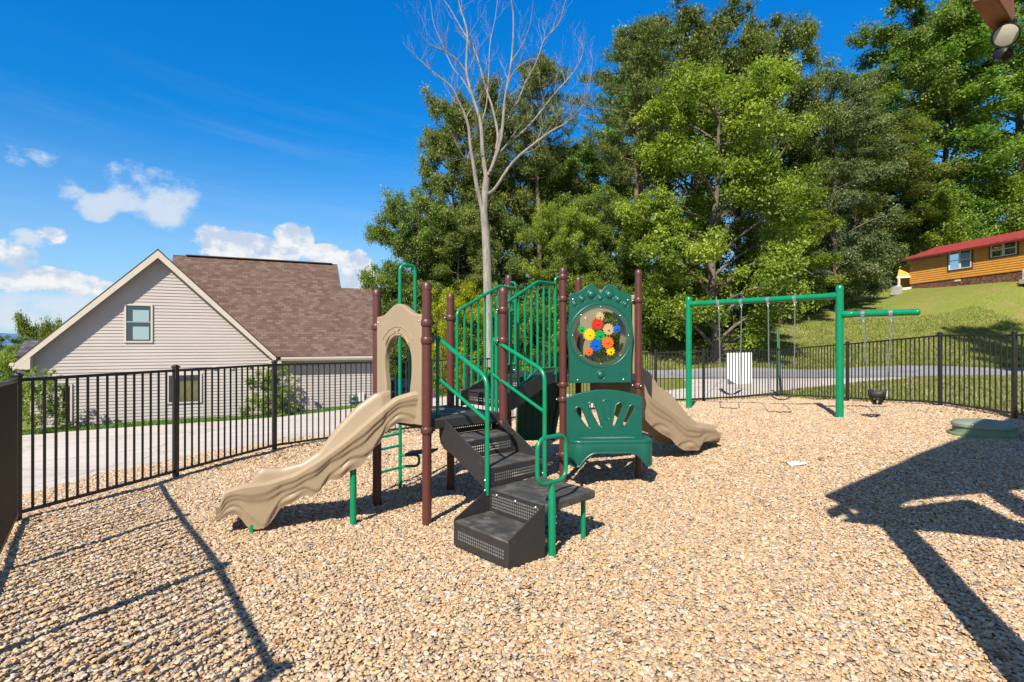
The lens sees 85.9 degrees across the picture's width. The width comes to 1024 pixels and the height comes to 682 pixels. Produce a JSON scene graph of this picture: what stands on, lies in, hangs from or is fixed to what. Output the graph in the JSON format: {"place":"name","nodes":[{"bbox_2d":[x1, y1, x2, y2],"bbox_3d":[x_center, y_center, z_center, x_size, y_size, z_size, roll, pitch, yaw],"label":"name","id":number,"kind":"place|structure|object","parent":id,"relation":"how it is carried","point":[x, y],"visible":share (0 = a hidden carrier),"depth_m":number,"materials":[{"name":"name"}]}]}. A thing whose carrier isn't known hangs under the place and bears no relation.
{"place":"outdoors","nodes":[
{"label":"outdoors","id":0,"kind":"place"},
{"bbox_2d":[0,333,32,348],"bbox_3d":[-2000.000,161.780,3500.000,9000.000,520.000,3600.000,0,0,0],"label":"hills","id":1,"kind":"structure","parent":0,"point":[11,337],"depth_m":4420.40,"materials":[{"name":"blue"}]},
{"bbox_2d":[22,377,904,494],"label":"driveway","id":2,"kind":"structure","parent":0,"point":[26,463],"depth_m":13.89,"materials":[{"name":"concrete"}]},
{"bbox_2d":[391,378,434,397],"bbox_3d":[-5.493,2.561,27.987,1.844,1.425,4.430,0,0,-28],"label":"parked car","id":3,"kind":"object","parent":2,"relation":"on","point":[393,387],"visible":0.1,"depth_m":26.74,"materials":[{"name":"blue paint"}]},
{"bbox_2d":[0,0,1023,333],"label":"sky","id":4,"kind":"structure","parent":0,"point":[130,130],"materials":[{"name":"blue"}]},
{"bbox_2d":[22,281,1023,434],"bbox_3d":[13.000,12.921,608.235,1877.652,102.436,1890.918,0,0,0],"label":"ground","id":5,"kind":"structure","parent":0,"point":[1004,298],"depth_m":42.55,"materials":[{"name":"green plant"}]},
{"bbox_2d":[0,347,29,421],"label":"bush","id":6,"kind":"object","parent":5,"relation":"on","point":[6,361],"visible":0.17,"depth_m":30.11,"materials":[{"name":"green plant"}]},
{"bbox_2d":[0,344,29,404],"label":"maple tree","id":7,"kind":"object","parent":5,"relation":"on","point":[13,348],"visible":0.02,"depth_m":39.03,"materials":[{"name":"green plant"}]},
{"bbox_2d":[0,335,31,401],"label":"oak tree","id":8,"kind":"object","parent":5,"relation":"on","point":[16,340],"visible":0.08,"depth_m":46.59,"materials":[{"name":"green plant"}]},
{"bbox_2d":[11,310,64,339],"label":"round tree","id":9,"kind":"object","parent":5,"relation":"on","point":[25,329],"visible":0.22,"depth_m":56.68,"materials":[{"name":"green plant"}]},
{"bbox_2d":[22,365,71,433],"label":"juniper shrub","id":10,"kind":"object","parent":5,"relation":"on","point":[38,390],"visible":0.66,"depth_m":17.95,"materials":[{"name":"green plant"}]},
{"bbox_2d":[9,249,372,427],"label":"house","id":11,"kind":"structure","parent":5,"relation":"on","point":[157,309],"depth_m":21.50,"materials":[{"name":"beige plastic"}]},
{"bbox_2d":[60,384,72,424],"bbox_3d":[-15.781,2.236,19.480,0.341,1.447,0.159,0,0,-23],"label":"window","id":12,"kind":"structure","parent":11,"relation":"in","point":[71,385],"depth_m":19.51,"materials":[{"name":"beige"}]},
{"bbox_2d":[124,304,152,342],"bbox_3d":[-13.855,-0.654,20.419,0.864,1.432,0.416,0,0,-4],"label":"window","id":13,"kind":"structure","parent":11,"relation":"in","point":[138,318],"depth_m":20.40,"materials":[{"name":"beige"}]},
{"bbox_2d":[168,373,201,403],"bbox_3d":[-12.530,1.814,21.050,1.079,1.138,0.585,0,0,0],"label":"window","id":14,"kind":"structure","parent":11,"relation":"in","point":[195,375],"depth_m":21.07,"materials":[{"name":"beige"}]},
{"bbox_2d":[238,365,305,416],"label":"juniper shrub","id":15,"kind":"object","parent":5,"relation":"on","point":[279,397],"visible":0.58,"depth_m":21.05,"materials":[{"name":"green plant"}]},
{"bbox_2d":[356,266,412,376],"bbox_3d":[-7.730,0.204,36.958,5.263,10.408,5.284,0,0,2],"label":"bush","id":16,"kind":"object","parent":5,"relation":"on","point":[365,285],"visible":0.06,"depth_m":35.86,"materials":[{"name":"green plant"}]},
{"bbox_2d":[383,298,446,393],"bbox_3d":[-5.346,0.803,32.951,4.850,7.663,4.870,0,0,-36],"label":"bush","id":17,"kind":"object","parent":5,"relation":"on","point":[394,351],"visible":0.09,"depth_m":31.84,"materials":[{"name":"green plant"}]},
{"bbox_2d":[356,184,476,377],"bbox_3d":[-5.716,-2.639,34.668,7.292,13.892,7.065,0,0,40],"label":"maple tree","id":18,"kind":"object","parent":5,"relation":"on","point":[395,215],"visible":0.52,"depth_m":33.36,"materials":[{"name":"green plant"}]},
{"bbox_2d":[369,216,470,304],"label":"oak tree","id":19,"kind":"object","parent":5,"relation":"on","point":[424,277],"visible":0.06,"depth_m":35.60,"materials":[{"name":"green plant"}]},
{"bbox_2d":[418,283,469,397],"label":"sapling","id":20,"kind":"object","parent":5,"relation":"on","point":[441,308],"visible":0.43,"depth_m":27.15,"materials":[{"name":"green plant"}]},
{"bbox_2d":[401,81,500,272],"bbox_3d":[-4.362,-7.635,41.427,8.082,22.307,7.415,0,0,-4],"label":"oak tree","id":21,"kind":"object","parent":5,"relation":"on","point":[425,172],"visible":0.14,"depth_m":39.70,"materials":[{"name":"green plant"}]},
{"bbox_2d":[409,215,499,367],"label":"oak tree","id":22,"kind":"object","parent":5,"relation":"on","point":[441,271],"visible":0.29,"depth_m":33.05,"materials":[{"name":"green plant"}]},
{"bbox_2d":[435,278,494,391],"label":"sapling","id":23,"kind":"object","parent":5,"relation":"on","point":[469,289],"visible":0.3,"depth_m":27.84,"materials":[{"name":"green plant"}]},
{"bbox_2d":[418,71,542,301],"bbox_3d":[-2.541,-7.745,38.305,8.788,21.553,9.338,0,0,-32],"label":"oak tree","id":24,"kind":"object","parent":5,"relation":"on","point":[447,182],"visible":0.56,"depth_m":36.11,"materials":[{"name":"green plant"}]},
{"bbox_2d":[454,288,513,375],"bbox_3d":[-1.802,0.362,32.122,4.874,6.673,4.855,0,0,12],"label":"bush","id":25,"kind":"object","parent":5,"relation":"on","point":[474,343],"visible":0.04,"depth_m":30.95,"materials":[{"name":"green plant"}]},
{"bbox_2d":[443,193,533,352],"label":"maple tree","id":26,"kind":"object","parent":5,"relation":"on","point":[511,268],"visible":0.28,"depth_m":34.98,"materials":[{"name":"green plant"}]},
{"bbox_2d":[397,0,605,366],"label":"dead tree","id":27,"kind":"object","parent":5,"relation":"on","point":[482,197],"visible":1,"depth_m":21.87,"materials":[{"name":"grey wood"}]},
{"bbox_2d":[473,282,529,375],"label":"sapling","id":28,"kind":"object","parent":5,"relation":"on","point":[521,318],"visible":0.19,"depth_m":28.99,"materials":[{"name":"green plant"}]},
{"bbox_2d":[0,395,1023,681],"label":"gravel","id":29,"kind":"structure","parent":5,"relation":"on","point":[884,573],"depth_m":3.98,"materials":[{"name":"brown plant"}]},
{"bbox_2d":[216,263,720,569],"bbox_3d":[0.422,0.478,6.348,6.500,2.790,2.786,0,0,-45],"label":"play structure","id":30,"kind":"object","parent":29,"relation":"on","point":[631,393],"visible":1,"depth_m":5.68,"materials":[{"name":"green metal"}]},
{"bbox_2d":[785,461,806,465],"bbox_3d":[3.591,1.546,6.953,0.227,0.038,0.147,0,0,0],"label":"paper scrap","id":31,"kind":"object","parent":29,"relation":"on","point":[792,463],"visible":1,"depth_m":6.92,"materials":[{"name":"white paper"}]},
{"bbox_2d":[686,285,920,417],"bbox_3d":[5.458,0.296,10.979,0.141,2.692,4.436,0,0,-41],"label":"swing frame","id":32,"kind":"object","parent":29,"relation":"on","point":[838,296],"visible":0.98,"depth_m":10.23,"materials":[{"name":"metal"}]},
{"bbox_2d":[718,308,741,394],"bbox_3d":[4.699,0.226,11.852,0.150,1.859,0.532,0,0,-41],"label":"belt swing","id":33,"kind":"object","parent":32,"relation":"hanging from","point":[725,392],"visible":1,"depth_m":11.81,"materials":[{"name":"metal"}]},
{"bbox_2d":[768,306,795,399],"bbox_3d":[5.406,0.241,11.038,0.527,1.889,0.176,0,0,32],"label":"belt swing","id":34,"kind":"object","parent":32,"relation":"hanging from","point":[794,359],"visible":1,"depth_m":10.98,"materials":[{"name":"metal"}]},
{"bbox_2d":[863,321,891,404],"bbox_3d":[6.497,0.390,9.783,0.309,1.480,0.354,0,0,0],"label":"bucket swing","id":35,"kind":"object","parent":32,"relation":"hanging from","point":[873,395],"visible":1,"depth_m":9.70,"materials":[{"name":"black rubber"}]},
{"bbox_2d":[947,418,1021,439],"bbox_3d":[6.860,1.303,7.998,0.840,0.326,0.843,0,0,0],"label":"tank lid","id":36,"kind":"object","parent":29,"relation":"on","point":[979,428],"visible":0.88,"depth_m":7.76,"materials":[{"name":"green plastic"}]},
{"bbox_2d":[0,330,1023,553],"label":"metal fence","id":37,"kind":"object","parent":5,"relation":"on","point":[12,511],"visible":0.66,"depth_m":8.18,"materials":[{"name":"black metal"}]},
{"bbox_2d":[727,352,751,383],"bbox_3d":[6.380,0.754,15.390,0.896,0.899,0.044,0,0,-22],"label":"notice board","id":38,"kind":"object","parent":37,"relation":"attached to","point":[739,367],"visible":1,"depth_m":15.40,"materials":[{"name":"white"}]},
{"bbox_2d":[466,162,574,290],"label":"oak tree","id":39,"kind":"object","parent":5,"relation":"on","point":[509,186],"visible":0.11,"depth_m":40.32,"materials":[{"name":"green plant"}]},
{"bbox_2d":[494,283,551,370],"bbox_3d":[0.581,-0.195,34.121,5.341,6.440,5.320,0,0,21],"label":"bush","id":40,"kind":"object","parent":5,"relation":"on","point":[520,288],"visible":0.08,"depth_m":32.10,"materials":[{"name":"green plant"}]},
{"bbox_2d":[512,293,567,370],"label":"sapling","id":41,"kind":"object","parent":5,"relation":"on","point":[546,326],"visible":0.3,"depth_m":29.47,"materials":[{"name":"green plant"}]},
{"bbox_2d":[492,50,589,269],"bbox_3d":[1.476,-9.142,37.889,6.963,21.411,6.244,0,0,31],"label":"pine tree","id":42,"kind":"object","parent":5,"relation":"on","point":[542,149],"visible":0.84,"depth_m":37.43,"materials":[{"name":"green plant"}]},
{"bbox_2d":[499,171,585,283],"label":"oak tree","id":43,"kind":"object","parent":5,"relation":"on","point":[579,180],"visible":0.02,"depth_m":49.49,"materials":[{"name":"green plant"}]},
{"bbox_2d":[511,198,609,362],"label":"maple tree","id":44,"kind":"object","parent":5,"relation":"on","point":[559,239],"visible":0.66,"depth_m":31.78,"materials":[{"name":"green plant"}]},
{"bbox_2d":[527,280,595,365],"bbox_3d":[2.778,-0.669,34.088,5.341,5.925,5.320,0,0,39],"label":"bush","id":45,"kind":"object","parent":5,"relation":"on","point":[546,294],"visible":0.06,"depth_m":32.36,"materials":[{"name":"green plant"}]},
{"bbox_2d":[523,141,626,283],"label":"poplar tree","id":46,"kind":"object","parent":5,"relation":"on","point":[576,158],"visible":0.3,"depth_m":39.08,"materials":[{"name":"green plant"}]},
{"bbox_2d":[567,270,622,362],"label":"sapling","id":47,"kind":"object","parent":5,"relation":"on","point":[590,276],"visible":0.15,"depth_m":30.80,"materials":[{"name":"green plant"}]},
{"bbox_2d":[542,131,656,280],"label":"oak tree","id":48,"kind":"object","parent":5,"relation":"on","point":[599,181],"visible":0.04,"depth_m":49.51,"materials":[{"name":"green plant"}]},
{"bbox_2d":[557,183,652,353],"bbox_3d":[5.623,-4.292,34.083,6.346,10.647,6.148,0,0,-43],"label":"maple tree","id":49,"kind":"object","parent":5,"relation":"on","point":[602,232],"visible":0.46,"depth_m":33.01,"materials":[{"name":"green plant"}]},
{"bbox_2d":[596,283,619,351],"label":"bush","id":50,"kind":"object","parent":5,"relation":"on","point":[616,336],"visible":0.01,"depth_m":33.94,"materials":[{"name":"green plant"}]},
{"bbox_2d":[595,276,657,347],"bbox_3d":[7.377,-1.542,35.967,5.291,5.201,5.312,0,0,-2],"label":"bush","id":51,"kind":"object","parent":5,"relation":"on","point":[643,324],"visible":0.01,"depth_m":34.95,"materials":[{"name":"green plant"}]},
{"bbox_2d":[570,14,705,263],"bbox_3d":[8.115,-10.097,35.694,8.336,21.045,9.091,0,0,-23],"label":"pine tree","id":52,"kind":"object","parent":5,"relation":"on","point":[626,47],"visible":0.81,"depth_m":35.32,"materials":[{"name":"green plant"}]},
{"bbox_2d":[584,21,708,286],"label":"oak tree","id":53,"kind":"object","parent":5,"relation":"on","point":[611,131],"visible":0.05,"depth_m":48.33,"materials":[{"name":"green plant"}]},
{"bbox_2d":[623,282,698,343],"bbox_3d":[9.590,-1.833,36.851,5.460,5.097,5.438,0,0,-3],"label":"bush","id":54,"kind":"object","parent":5,"relation":"on","point":[654,325],"visible":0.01,"depth_m":35.67,"materials":[{"name":"green plant"}]},
{"bbox_2d":[642,275,685,354],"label":"sapling","id":55,"kind":"object","parent":5,"relation":"on","point":[660,346],"visible":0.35,"depth_m":32.67,"materials":[{"name":"green plant"}]},
{"bbox_2d":[609,215,724,349],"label":"maple tree","id":56,"kind":"object","parent":5,"relation":"on","point":[659,276],"visible":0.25,"depth_m":33.05,"materials":[{"name":"green plant"}]},
{"bbox_2d":[598,0,779,333],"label":"oak tree","id":57,"kind":"object","parent":5,"relation":"on","point":[705,37],"visible":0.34,"depth_m":37.43,"materials":[{"name":"green plant"}]},
{"bbox_2d":[676,281,720,335],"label":"bush","id":58,"kind":"object","parent":5,"relation":"on","point":[708,329],"visible":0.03,"depth_m":37.28,"materials":[{"name":"green plant"}]},
{"bbox_2d":[611,47,830,362],"bbox_3d":[11.519,-7.287,31.551,11.975,17.531,11.603,0,0,27],"label":"maple tree","id":59,"kind":"object","parent":5,"relation":"on","point":[756,94],"visible":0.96,"depth_m":29.65,"materials":[{"name":"green plant"}]},
{"bbox_2d":[667,42,808,307],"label":"oak tree","id":60,"kind":"object","parent":5,"relation":"on","point":[789,163],"visible":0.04,"depth_m":53.44,"materials":[{"name":"green plant"}]},
{"bbox_2d":[707,267,778,327],"bbox_3d":[16.369,-2.937,41.160,6.245,5.145,6.220,0,0,-38],"label":"bush","id":61,"kind":"object","parent":5,"relation":"on","point":[744,310],"visible":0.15,"depth_m":39.98,"materials":[{"name":"green plant"}]},
{"bbox_2d":[729,264,811,319],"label":"bush","id":62,"kind":"object","parent":5,"relation":"on","point":[777,288],"visible":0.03,"depth_m":42.97,"materials":[{"name":"green plant"}]},
{"bbox_2d":[776,329,781,395],"bbox_3d":[8.021,0.674,16.512,0.178,2.068,0.033,0,0,0],"label":"sign post","id":63,"kind":"object","parent":5,"relation":"on","point":[778,340],"visible":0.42,"depth_m":16.50,"materials":[{"name":"green metal"}]},
{"bbox_2d":[725,8,847,318],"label":"oak tree","id":64,"kind":"object","parent":5,"relation":"on","point":[806,31],"visible":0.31,"depth_m":42.16,"materials":[{"name":"green plant"}]},
{"bbox_2d":[722,175,850,323],"bbox_3d":[20.283,-6.848,41.533,9.363,11.181,8.591,0,0,7],"label":"oak tree","id":65,"kind":"object","parent":5,"relation":"on","point":[825,260],"visible":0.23,"depth_m":39.94,"materials":[{"name":"green plant"}]},
{"bbox_2d":[776,267,830,313],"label":"bush","id":66,"kind":"object","parent":5,"relation":"on","point":[819,289],"visible":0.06,"depth_m":43.97,"materials":[{"name":"green plant"}]},
{"bbox_2d":[771,101,882,253],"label":"oak tree","id":67,"kind":"object","parent":5,"relation":"on","point":[865,203],"visible":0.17,"depth_m":48.95,"materials":[{"name":"green plant"}]},
{"bbox_2d":[801,246,879,308],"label":"bush","id":68,"kind":"object","parent":5,"relation":"on","point":[851,292],"visible":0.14,"depth_m":47.40,"materials":[{"name":"green plant"}]},
{"bbox_2d":[777,54,913,312],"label":"oak tree","id":69,"kind":"object","parent":5,"relation":"on","point":[860,98],"visible":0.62,"depth_m":43.95,"materials":[{"name":"green plant"}]},
{"bbox_2d":[810,230,910,302],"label":"bush","id":70,"kind":"object","parent":5,"relation":"on","point":[882,257],"visible":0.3,"depth_m":49.86,"materials":[{"name":"green plant"}]},
{"bbox_2d":[847,226,921,286],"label":"bush","id":71,"kind":"object","parent":5,"relation":"on","point":[907,234],"visible":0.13,"depth_m":60.81,"materials":[{"name":"green plant"}]},
{"bbox_2d":[829,108,947,255],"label":"oak tree","id":72,"kind":"object","parent":5,"relation":"on","point":[925,149],"visible":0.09,"depth_m":62.73,"materials":[{"name":"green plant"}]},
{"bbox_2d":[813,106,974,268],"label":"oak tree","id":73,"kind":"object","parent":5,"relation":"on","point":[914,160],"visible":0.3,"depth_m":56.99,"materials":[{"name":"green plant"}]},
{"bbox_2d":[891,287,901,294],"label":"utility box","id":74,"kind":"object","parent":5,"relation":"on","point":[896,290],"visible":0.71,"depth_m":54.27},
{"bbox_2d":[835,0,1008,248],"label":"poplar tree","id":75,"kind":"object","parent":5,"relation":"on","point":[894,92],"visible":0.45,"depth_m":63.38,"materials":[{"name":"green plant"}]},
{"bbox_2d":[867,186,983,282],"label":"bush","id":76,"kind":"object","parent":5,"relation":"on","point":[945,226],"visible":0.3,"depth_m":60.27,"materials":[{"name":"green plant"}]},
{"bbox_2d":[852,0,1023,233],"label":"poplar tree","id":77,"kind":"object","parent":5,"relation":"on","point":[987,165],"visible":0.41,"depth_m":62.62,"materials":[{"name":"green plant"}]},
{"bbox_2d":[897,230,1023,289],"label":"cabin","id":78,"kind":"object","parent":5,"relation":"on","point":[995,259],"visible":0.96,"depth_m":48.99,"materials":[{"name":"brown wood"}]},
{"bbox_2d":[947,249,972,271],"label":"window","id":79,"kind":"structure","parent":78,"relation":"in","point":[961,260],"depth_m":49.43,"materials":[{"name":"white"}]},
{"bbox_2d":[989,238,1018,259],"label":"window","id":80,"kind":"structure","parent":78,"relation":"in","point":[1012,248],"depth_m":45.51,"materials":[{"name":"white"}]},
{"bbox_2d":[914,183,1019,251],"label":"bush","id":81,"kind":"object","parent":5,"relation":"on","point":[989,214],"visible":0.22,"depth_m":61.81,"materials":[{"name":"green plant"}]},
{"bbox_2d":[913,0,1023,196],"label":"oak tree","id":82,"kind":"object","parent":5,"relation":"on","point":[1018,119],"visible":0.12,"depth_m":69.68,"materials":[{"name":"green plant"}]},
{"bbox_2d":[972,0,1014,31],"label":"timber pavilion","id":83,"kind":"structure","parent":5,"relation":"on","point":[994,14],"depth_m":2.25,"materials":[{"name":"brown wood"}]},
{"bbox_2d":[990,18,1020,61],"bbox_3d":[2.083,-1.274,2.329,0.096,0.186,0.120,0,0,33],"label":"flood light","id":84,"kind":"object","parent":83,"relation":"attached to","point":[1004,37],"visible":1,"depth_m":2.30,"materials":[{"name":"black metal"}]},
{"bbox_2d":[971,168,1023,235],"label":"bush","id":85,"kind":"object","parent":5,"relation":"on","point":[1006,188],"visible":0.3,"depth_m":61.59,"materials":[{"name":"green plant"}]},
{"bbox_2d":[1019,269,1023,283],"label":"air conditioner","id":86,"kind":"object","parent":5,"relation":"on","point":[1021,281],"visible":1,"depth_m":43.16,"materials":[{"name":"white metal"}]},
{"bbox_2d":[646,366,1023,377],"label":"road","id":87,"kind":"structure","parent":0,"point":[694,373],"depth_m":27.96,"materials":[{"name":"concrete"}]}
]}

